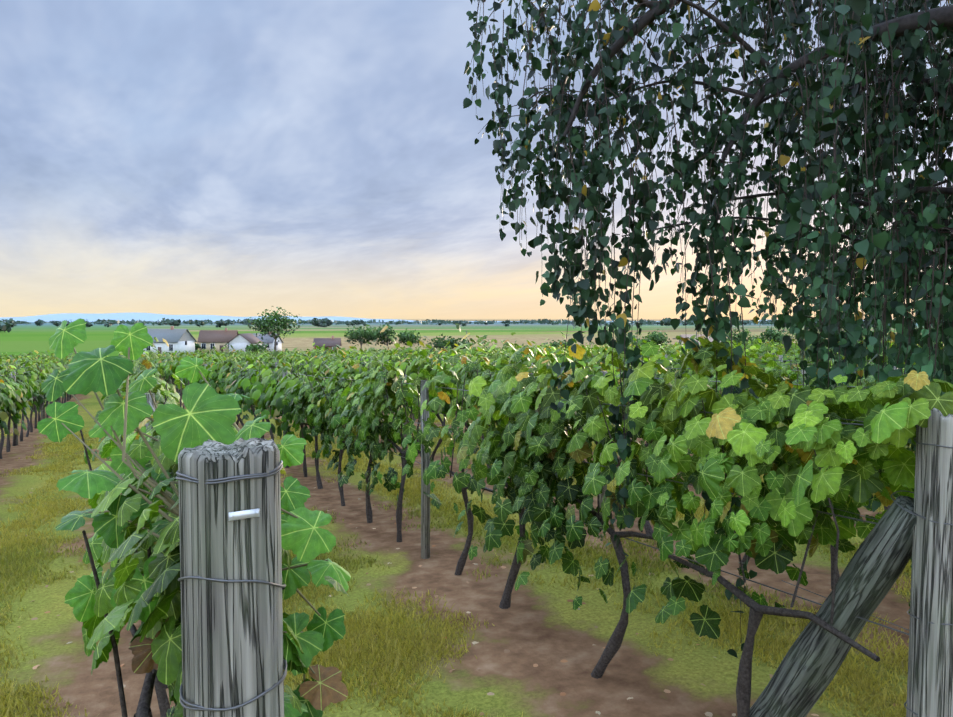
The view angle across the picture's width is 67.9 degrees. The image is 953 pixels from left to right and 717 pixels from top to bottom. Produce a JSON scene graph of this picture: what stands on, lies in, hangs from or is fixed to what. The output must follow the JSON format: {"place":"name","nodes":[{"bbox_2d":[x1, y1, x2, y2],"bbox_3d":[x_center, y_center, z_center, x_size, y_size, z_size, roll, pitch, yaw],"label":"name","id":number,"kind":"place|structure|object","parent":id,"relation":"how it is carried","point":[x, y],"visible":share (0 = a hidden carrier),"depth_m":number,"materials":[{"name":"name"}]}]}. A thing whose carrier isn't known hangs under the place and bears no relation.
{"place":"outdoors","nodes":[
{"label":"outdoors","id":0,"kind":"place"},
{"bbox_2d":[0,313,766,321],"bbox_3d":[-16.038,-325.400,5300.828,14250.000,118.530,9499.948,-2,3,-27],"label":"hills","id":1,"kind":"structure","parent":0,"point":[69,317],"depth_m":8588.00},
{"bbox_2d":[0,322,934,716],"bbox_3d":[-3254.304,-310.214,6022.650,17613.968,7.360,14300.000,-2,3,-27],"label":"ground","id":2,"kind":"structure","parent":0,"point":[546,626],"depth_m":4.76,"materials":[{"name":"green plant"}]},
{"bbox_2d":[143,326,196,354],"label":"white house","id":3,"kind":"structure","parent":2,"relation":"on","point":[178,340],"depth_m":156.94,"materials":[{"name":"white paint"}]},
{"bbox_2d":[197,328,237,352],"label":"beige house","id":4,"kind":"structure","parent":2,"relation":"on","point":[210,339],"depth_m":173.32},
{"bbox_2d":[178,437,283,716],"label":"end post","id":5,"kind":"object","parent":2,"relation":"on","point":[232,642],"visible":0.96,"depth_m":1.13,"materials":[{"name":"grey wood"}]},
{"bbox_2d":[229,508,259,520],"bbox_3d":[-0.368,0.247,1.123,0.048,0.013,0.008,-2,3,-27],"label":"metal tag","id":6,"kind":"object","parent":5,"relation":"attached to","point":[243,514],"visible":1,"depth_m":1.12,"materials":[{"name":"silver metal"}]},
{"bbox_2d":[176,418,952,714],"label":"post wires","id":7,"kind":"object","parent":5,"relation":"attached to","point":[279,467],"visible":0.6,"depth_m":1.14,"materials":[{"name":"grey metal"}]},
{"bbox_2d":[228,333,261,351],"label":"house","id":8,"kind":"structure","parent":2,"relation":"on","point":[242,341],"depth_m":171.97,"materials":[{"name":"white paint"}]},
{"bbox_2d":[245,341,267,352],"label":"bush","id":9,"kind":"object","parent":2,"relation":"on","point":[251,347],"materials":[{"name":"green plant"}]},
{"bbox_2d":[253,332,283,350],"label":"white house","id":10,"kind":"structure","parent":2,"relation":"on","point":[270,342],"depth_m":186.67,"materials":[{"name":"white paint"}]},
{"bbox_2d":[246,306,303,351],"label":"tree","id":11,"kind":"object","parent":2,"relation":"on","point":[269,321],"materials":[{"name":"green plant"}]},
{"bbox_2d":[313,336,341,351],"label":"red house","id":12,"kind":"structure","parent":2,"relation":"on","point":[332,342],"depth_m":167.58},
{"bbox_2d":[344,324,376,348],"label":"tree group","id":13,"kind":"object","parent":2,"relation":"on","point":[355,335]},
{"bbox_2d":[361,323,396,348],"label":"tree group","id":14,"kind":"object","parent":2,"relation":"on","point":[378,334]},
{"bbox_2d":[396,328,425,346],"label":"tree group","id":15,"kind":"object","parent":2,"relation":"on","point":[408,336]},
{"bbox_2d":[0,340,893,397],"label":"vine leaves","id":16,"kind":"object","parent":2,"relation":"on","point":[167,366],"visible":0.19,"depth_m":43.14,"materials":[{"name":"green plant"}]},
{"bbox_2d":[427,333,474,349],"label":"bush","id":17,"kind":"object","parent":2,"relation":"on","point":[441,343],"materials":[{"name":"green plant"}]},
{"bbox_2d":[1,452,900,716],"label":"stones","id":18,"kind":"object","parent":2,"relation":"on","point":[709,714],"visible":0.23,"depth_m":4.07,"materials":[{"name":"stone"}]},
{"bbox_2d":[7,353,895,558],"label":"trellis posts","id":19,"kind":"object","parent":2,"relation":"on","point":[425,511],"visible":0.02,"depth_m":5.93,"materials":[{"name":"grey wood"}]},
{"bbox_2d":[0,419,913,716],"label":"grass tufts","id":20,"kind":"object","parent":2,"relation":"on","point":[362,633],"visible":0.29,"depth_m":4.58,"materials":[{"name":"green plant"}]},
{"bbox_2d":[0,345,918,716],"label":"grapevine trunks","id":21,"kind":"object","parent":2,"relation":"on","point":[606,657],"visible":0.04,"depth_m":3.53,"materials":[{"name":"brown wood"}]},
{"bbox_2d":[61,347,327,682],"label":"vine shoots","id":22,"kind":"object","parent":21,"relation":"attached to","point":[169,502],"visible":0.19,"depth_m":1.48,"materials":[{"name":"green plant"}]},
{"bbox_2d":[37,318,350,716],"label":"vine leaves","id":23,"kind":"object","parent":22,"relation":"attached to","point":[208,412],"visible":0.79,"depth_m":1.49,"materials":[{"name":"green plant"}]},
{"bbox_2d":[0,331,942,443],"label":"vine leaves","id":24,"kind":"object","parent":21,"relation":"attached to","point":[16,395],"visible":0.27,"depth_m":13.57,"materials":[{"name":"green plant"}]},
{"bbox_2d":[82,323,952,716],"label":"vine leaves","id":25,"kind":"object","parent":21,"relation":"attached to","point":[772,517],"visible":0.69,"depth_m":3.03,"materials":[{"name":"green plant"}]},
{"bbox_2d":[597,512,605,540],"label":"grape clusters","id":26,"kind":"object","parent":21,"relation":"hanging from","point":[600,535],"visible":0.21,"depth_m":3.79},
{"bbox_2d":[0,318,943,332],"bbox_3d":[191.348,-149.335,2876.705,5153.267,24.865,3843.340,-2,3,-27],"label":"treeline","id":27,"kind":"object","parent":2,"relation":"on","point":[6,325],"visible":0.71,"depth_m":1912.41,"materials":[{"name":"green plant"}]},
{"bbox_2d":[543,339,566,348],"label":"bush","id":28,"kind":"object","parent":2,"relation":"on","point":[555,344],"visible":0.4,"depth_m":115.52,"materials":[{"name":"green plant"}]},
{"bbox_2d":[626,334,646,347],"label":"bush","id":29,"kind":"object","parent":2,"relation":"on","point":[635,342],"visible":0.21,"depth_m":83.53,"materials":[{"name":"green plant"}]},
{"bbox_2d":[641,329,671,346],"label":"bush","id":30,"kind":"object","parent":2,"relation":"on","point":[658,338],"visible":0.69,"depth_m":78.39,"materials":[{"name":"green plant"}]},
{"bbox_2d":[678,330,720,345],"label":"house","id":31,"kind":"structure","parent":2,"relation":"on","point":[690,335],"depth_m":86.61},
{"bbox_2d":[463,0,952,657],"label":"birch","id":32,"kind":"object","parent":2,"relation":"on","point":[881,242],"depth_m":3.27,"materials":[{"name":"green plant"}]},
{"bbox_2d":[721,324,763,345],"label":"bush","id":33,"kind":"object","parent":2,"relation":"on","point":[739,337],"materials":[{"name":"green plant"}]},
{"bbox_2d":[751,326,794,345],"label":"bush","id":34,"kind":"object","parent":2,"relation":"on","point":[778,336],"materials":[{"name":"green plant"}]},
{"bbox_2d":[749,496,916,716],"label":"diagonal brace post","id":35,"kind":"object","parent":2,"relation":"on","point":[806,671],"visible":0.85,"depth_m":2.50,"materials":[{"name":"grey wood"}]},
{"bbox_2d":[906,408,952,716],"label":"end post","id":36,"kind":"object","parent":2,"relation":"on","point":[930,677],"visible":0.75,"depth_m":2.19,"materials":[{"name":"grey wood"}]},
{"bbox_2d":[1,351,916,634],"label":"vine wires","id":37,"kind":"object","parent":36,"relation":"attached to","point":[677,481],"visible":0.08,"depth_m":3.36,"materials":[{"name":"grey metal"}]},
{"bbox_2d":[0,0,952,320],"label":"sky","id":38,"kind":"structure","parent":0,"point":[234,158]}
]}

